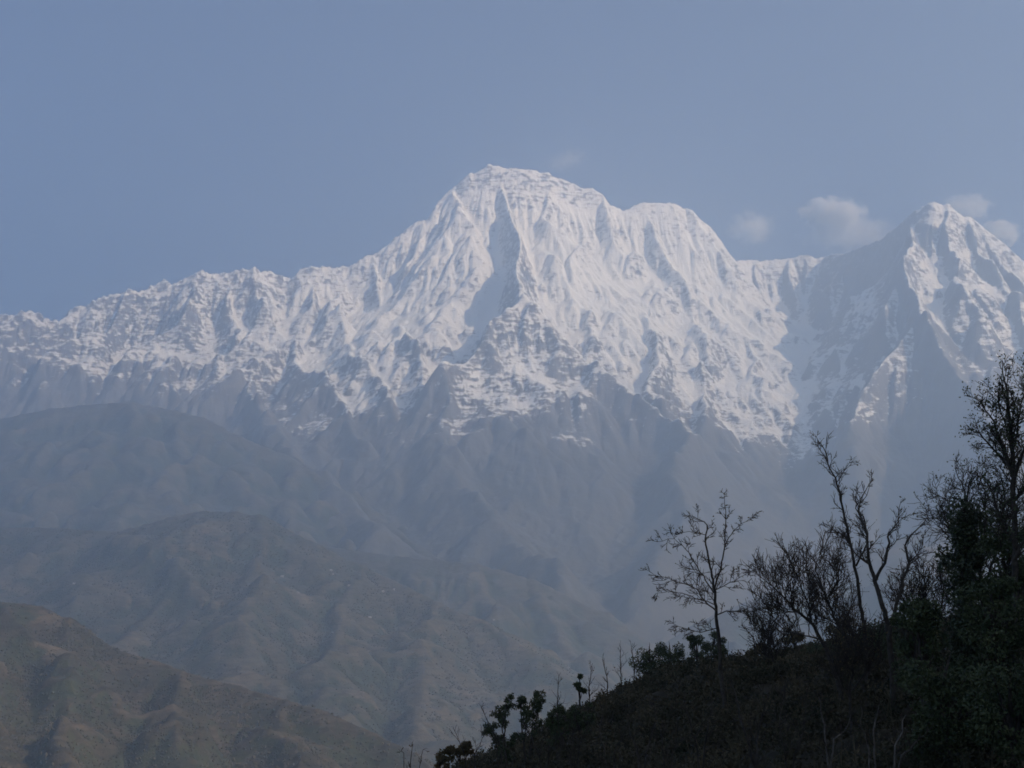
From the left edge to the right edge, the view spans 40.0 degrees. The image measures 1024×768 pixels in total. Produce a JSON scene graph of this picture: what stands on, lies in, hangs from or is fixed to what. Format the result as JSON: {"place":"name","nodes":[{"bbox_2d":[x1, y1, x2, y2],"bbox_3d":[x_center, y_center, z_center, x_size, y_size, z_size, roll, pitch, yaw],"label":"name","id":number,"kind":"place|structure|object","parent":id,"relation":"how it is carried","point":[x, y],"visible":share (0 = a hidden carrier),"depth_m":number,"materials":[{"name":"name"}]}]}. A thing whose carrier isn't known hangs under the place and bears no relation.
{"place":"outdoors","nodes":[
{"label":"outdoors","id":0,"kind":"place"},
{"bbox_2d":[0,602,442,767],"bbox_3d":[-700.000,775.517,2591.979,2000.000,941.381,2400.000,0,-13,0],"label":"hill","id":1,"kind":"structure","parent":0,"point":[65,662],"depth_m":2551.85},
{"bbox_2d":[0,402,444,560],"bbox_3d":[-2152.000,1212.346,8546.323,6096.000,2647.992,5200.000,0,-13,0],"label":"hill","id":2,"kind":"structure","parent":0,"point":[120,466],"depth_m":8700.72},
{"bbox_2d":[0,511,616,767],"bbox_3d":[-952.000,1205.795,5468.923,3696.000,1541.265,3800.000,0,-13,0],"label":"hill","id":3,"kind":"structure","parent":0,"point":[324,691],"depth_m":5080.81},
{"bbox_2d":[0,511,610,763],"bbox_3d":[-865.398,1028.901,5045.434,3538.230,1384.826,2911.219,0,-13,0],"label":"woods","id":4,"kind":"object","parent":3,"relation":"on","point":[295,652],"visible":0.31,"depth_m":5084.88,"materials":[{"name":"grey plant"}]},
{"bbox_2d":[315,542,663,684],"bbox_3d":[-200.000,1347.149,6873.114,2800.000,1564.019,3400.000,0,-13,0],"label":"hill","id":5,"kind":"structure","parent":0,"point":[576,636],"depth_m":6851.74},
{"bbox_2d":[0,164,1023,644],"bbox_3d":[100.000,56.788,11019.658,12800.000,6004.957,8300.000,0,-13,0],"label":"mountain","id":6,"kind":"structure","parent":0,"point":[568,388],"depth_m":11366.76,"materials":[{"name":"white snow"}]},
{"bbox_2d":[0,0,1023,321],"label":"sky","id":7,"kind":"structure","parent":0,"point":[144,143],"materials":[{"name":"blue"}]},
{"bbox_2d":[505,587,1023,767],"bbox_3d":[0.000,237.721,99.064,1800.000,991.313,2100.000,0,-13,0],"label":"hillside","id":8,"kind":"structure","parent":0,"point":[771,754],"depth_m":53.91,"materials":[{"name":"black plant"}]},
{"bbox_2d":[397,742,428,767],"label":"bare shrub","id":9,"kind":"object","parent":8,"relation":"on","point":[420,761],"visible":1,"depth_m":57.97,"materials":[{"name":"brown plant"}]},
{"bbox_2d":[433,741,474,767],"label":"whorled shrub","id":10,"kind":"object","parent":8,"relation":"on","point":[442,759],"visible":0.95,"depth_m":59.96,"materials":[{"name":"green plant"}]},
{"bbox_2d":[449,724,489,767],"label":"bare shrub","id":11,"kind":"object","parent":8,"relation":"on","point":[473,749],"visible":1,"depth_m":58.03,"materials":[{"name":"brown plant"}]},
{"bbox_2d":[479,703,505,767],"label":"bare shrub","id":12,"kind":"object","parent":8,"relation":"on","point":[495,741],"visible":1,"depth_m":60.06,"materials":[{"name":"brown plant"}]},
{"bbox_2d":[481,693,514,767],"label":"whorled shrub","id":13,"kind":"object","parent":8,"relation":"on","point":[505,707],"visible":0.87,"depth_m":68.01,"materials":[{"name":"green plant"}]},
{"bbox_2d":[509,689,550,767],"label":"whorled shrub","id":14,"kind":"object","parent":8,"relation":"on","point":[539,701],"visible":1,"depth_m":69.72,"materials":[{"name":"green plant"}]},
{"bbox_2d":[518,716,571,767],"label":"bare shrub","id":15,"kind":"object","parent":8,"relation":"on","point":[542,744],"visible":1,"depth_m":48.30,"materials":[{"name":"brown plant"}]},
{"bbox_2d":[538,703,572,759],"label":"whorled shrub","id":16,"kind":"object","parent":8,"relation":"on","point":[551,717],"visible":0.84,"depth_m":67.12,"materials":[{"name":"green plant"}]},
{"bbox_2d":[552,672,565,713],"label":"sapling","id":17,"kind":"object","parent":8,"relation":"on","point":[557,692],"visible":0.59,"depth_m":97.57,"materials":[{"name":"brown plant"}]},
{"bbox_2d":[548,703,594,767],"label":"bare shrub","id":18,"kind":"object","parent":8,"relation":"on","point":[570,754],"visible":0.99,"depth_m":56.13,"materials":[{"name":"brown plant"}]},
{"bbox_2d":[572,673,587,708],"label":"leafy sapling","id":19,"kind":"object","parent":8,"relation":"on","point":[578,685],"visible":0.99,"depth_m":103.40,"materials":[{"name":"green plant"}]},
{"bbox_2d":[565,702,596,736],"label":"whorled shrub","id":20,"kind":"object","parent":8,"relation":"on","point":[578,717],"visible":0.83,"depth_m":71.20,"materials":[{"name":"green plant"}]},
{"bbox_2d":[583,661,598,700],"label":"sapling","id":21,"kind":"object","parent":8,"relation":"on","point":[589,690],"visible":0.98,"depth_m":104.61,"materials":[{"name":"brown plant"}]},
{"bbox_2d":[594,653,610,689],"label":"sapling","id":22,"kind":"object","parent":8,"relation":"on","point":[606,675],"visible":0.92,"depth_m":104.81,"materials":[{"name":"brown plant"}]},
{"bbox_2d":[594,694,611,710],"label":"scrub bush","id":23,"kind":"object","parent":8,"relation":"on","point":[601,703],"visible":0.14,"depth_m":89.45,"materials":[{"name":"green plant"}]},
{"bbox_2d":[613,640,627,683],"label":"sapling","id":24,"kind":"object","parent":8,"relation":"on","point":[621,666],"visible":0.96,"depth_m":103.90,"materials":[{"name":"brown plant"}]},
{"bbox_2d":[628,641,640,679],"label":"sapling","id":25,"kind":"object","parent":8,"relation":"on","point":[633,659],"visible":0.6,"depth_m":104.12,"materials":[{"name":"brown plant"}]},
{"bbox_2d":[628,642,667,674],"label":"evergreen bush","id":26,"kind":"object","parent":8,"relation":"on","point":[648,658],"visible":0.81,"depth_m":101.78,"materials":[{"name":"green plant"}]},
{"bbox_2d":[655,641,686,667],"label":"evergreen bush","id":27,"kind":"object","parent":8,"relation":"on","point":[677,655],"visible":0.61,"depth_m":101.00,"materials":[{"name":"green plant"}]},
{"bbox_2d":[686,634,710,662],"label":"evergreen bush","id":28,"kind":"object","parent":8,"relation":"on","point":[696,642],"visible":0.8,"depth_m":100.18,"materials":[{"name":"green plant"}]},
{"bbox_2d":[638,488,767,708],"bbox_3d":[8.095,9.311,59.457,5.565,9.948,2.656,0,-13,0],"label":"bare tree","id":29,"kind":"object","parent":8,"relation":"on","point":[714,588],"visible":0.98,"depth_m":59.53,"materials":[{"name":"brown plant"}]},
{"bbox_2d":[700,630,728,659],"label":"evergreen bush","id":30,"kind":"object","parent":8,"relation":"on","point":[713,634],"visible":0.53,"depth_m":102.09,"materials":[{"name":"green plant"}]},
{"bbox_2d":[451,554,1023,767],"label":"undergrowth","id":31,"kind":"object","parent":8,"relation":"on","point":[670,673],"visible":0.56,"depth_m":58.46,"materials":[{"name":"green plant"}]},
{"bbox_2d":[746,645,764,656],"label":"scrub bush","id":32,"kind":"object","parent":8,"relation":"on","point":[749,650],"visible":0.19,"depth_m":102.17,"materials":[{"name":"green plant"}]},
{"bbox_2d":[739,600,813,667],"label":"bush","id":33,"kind":"object","parent":8,"relation":"on","point":[767,633],"visible":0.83,"depth_m":66.70,"materials":[{"name":"brown plant"}]},
{"bbox_2d":[780,630,806,651],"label":"scrub bush","id":34,"kind":"object","parent":8,"relation":"on","point":[799,638],"visible":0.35,"depth_m":98.39,"materials":[{"name":"green plant"}]},
{"bbox_2d":[732,514,878,705],"bbox_3d":[11.004,8.672,52.536,5.616,7.758,3.542,-4,-14,16],"label":"bare tree","id":35,"kind":"object","parent":8,"relation":"on","point":[812,585],"visible":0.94,"depth_m":52.47,"materials":[{"name":"brown plant"}]},
{"bbox_2d":[801,641,832,654],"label":"scrub bush","id":36,"kind":"object","parent":8,"relation":"on","point":[812,649],"visible":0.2,"depth_m":78.58,"materials":[{"name":"green plant"}]},
{"bbox_2d":[810,689,857,767],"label":"bare shrub","id":37,"kind":"object","parent":8,"relation":"on","point":[826,746],"visible":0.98,"depth_m":33.01,"materials":[{"name":"brown plant"}]},
{"bbox_2d":[824,617,854,641],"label":"scrub bush","id":38,"kind":"object","parent":8,"relation":"on","point":[833,628],"visible":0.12,"depth_m":93.46,"materials":[{"name":"green plant"}]},
{"bbox_2d":[809,430,874,685],"bbox_3d":[13.193,6.975,55.797,2.987,10.395,1.547,2,-13,-10],"label":"bare tree","id":39,"kind":"object","parent":8,"relation":"on","point":[841,493],"visible":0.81,"depth_m":56.12,"materials":[{"name":"brown plant"}]},
{"bbox_2d":[811,589,901,735],"bbox_3d":[11.300,9.277,45.918,3.059,5.288,2.249,0,-13,0],"label":"bare tree","id":40,"kind":"object","parent":8,"relation":"on","point":[845,656],"visible":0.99,"depth_m":45.97,"materials":[{"name":"plant"}]},
{"bbox_2d":[843,689,886,767],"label":"bare shrub","id":41,"kind":"object","parent":8,"relation":"on","point":[866,739],"visible":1,"depth_m":31.93,"materials":[{"name":"brown plant"}]},
{"bbox_2d":[858,619,900,660],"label":"scrub bush","id":42,"kind":"object","parent":8,"relation":"on","point":[884,643],"visible":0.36,"depth_m":68.79,"materials":[{"name":"green plant"}]},
{"bbox_2d":[838,474,934,708],"bbox_3d":[13.458,7.346,49.660,3.792,8.716,2.037,0,-13,0],"label":"bare tree","id":43,"kind":"object","parent":8,"relation":"on","point":[868,561],"visible":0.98,"depth_m":49.83,"materials":[{"name":"brown plant"}]},
{"bbox_2d":[885,705,933,767],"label":"bare shrub","id":44,"kind":"object","parent":8,"relation":"on","point":[904,754],"visible":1,"depth_m":30.98,"materials":[{"name":"brown plant"}]},
{"bbox_2d":[867,535,956,665],"bbox_3d":[17.515,9.536,59.002,3.006,6.530,4.217,9,-16,-33],"label":"bare tree","id":45,"kind":"object","parent":8,"relation":"on","point":[925,593],"visible":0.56,"depth_m":59.54,"materials":[{"name":"brown plant"}]},
{"bbox_2d":[889,593,958,713],"bbox_3d":[12.026,8.571,41.107,1.851,4.973,1.849,10,-16,-37],"label":"evergreen bush","id":46,"kind":"object","parent":8,"relation":"on","point":[927,611],"visible":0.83,"depth_m":41.20,"materials":[{"name":"green plant"}]},
{"bbox_2d":[897,654,1006,765],"bbox_3d":[11.068,8.235,35.163,2.697,2.896,2.787,-4,-13,15],"label":"evergreen bush","id":47,"kind":"object","parent":8,"relation":"on","point":[939,691],"visible":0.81,"depth_m":34.90,"materials":[{"name":"green plant"}]},
{"bbox_2d":[932,492,997,718],"bbox_3d":[14.636,7.401,45.529,2.318,7.925,1.743,8,-15,-32],"label":"ivy covered trunk","id":48,"kind":"object","parent":8,"relation":"on","point":[965,559],"visible":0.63,"depth_m":45.64,"materials":[{"name":"green plant"}]},
{"bbox_2d":[907,451,1023,663],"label":"leafy tree","id":49,"kind":"object","parent":8,"relation":"on","point":[942,514],"visible":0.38,"depth_m":52.50,"materials":[{"name":"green plant"}]},
{"bbox_2d":[951,574,1023,713],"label":"evergreen bush","id":50,"kind":"object","parent":8,"relation":"on","point":[992,626],"visible":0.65,"depth_m":38.35,"materials":[{"name":"green plant"}]},
{"bbox_2d":[955,350,1023,686],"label":"leafy tree","id":51,"kind":"object","parent":8,"relation":"on","point":[1011,464],"visible":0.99,"depth_m":42.53,"materials":[{"name":"green plant"}]},
{"bbox_2d":[962,659,1023,767],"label":"evergreen bush","id":52,"kind":"object","parent":8,"relation":"on","point":[1009,732],"visible":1,"depth_m":31.98,"materials":[{"name":"green plant"}]},
{"bbox_2d":[971,506,1023,682],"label":"leafy tree","id":53,"kind":"object","parent":8,"relation":"on","point":[1000,543],"visible":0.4,"depth_m":43.84,"materials":[{"name":"green plant"}]},
{"bbox_2d":[665,490,1023,660],"bbox_3d":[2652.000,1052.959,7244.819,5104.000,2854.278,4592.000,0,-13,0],"label":"hill","id":54,"kind":"structure","parent":0,"point":[730,630],"depth_m":6943.05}
]}

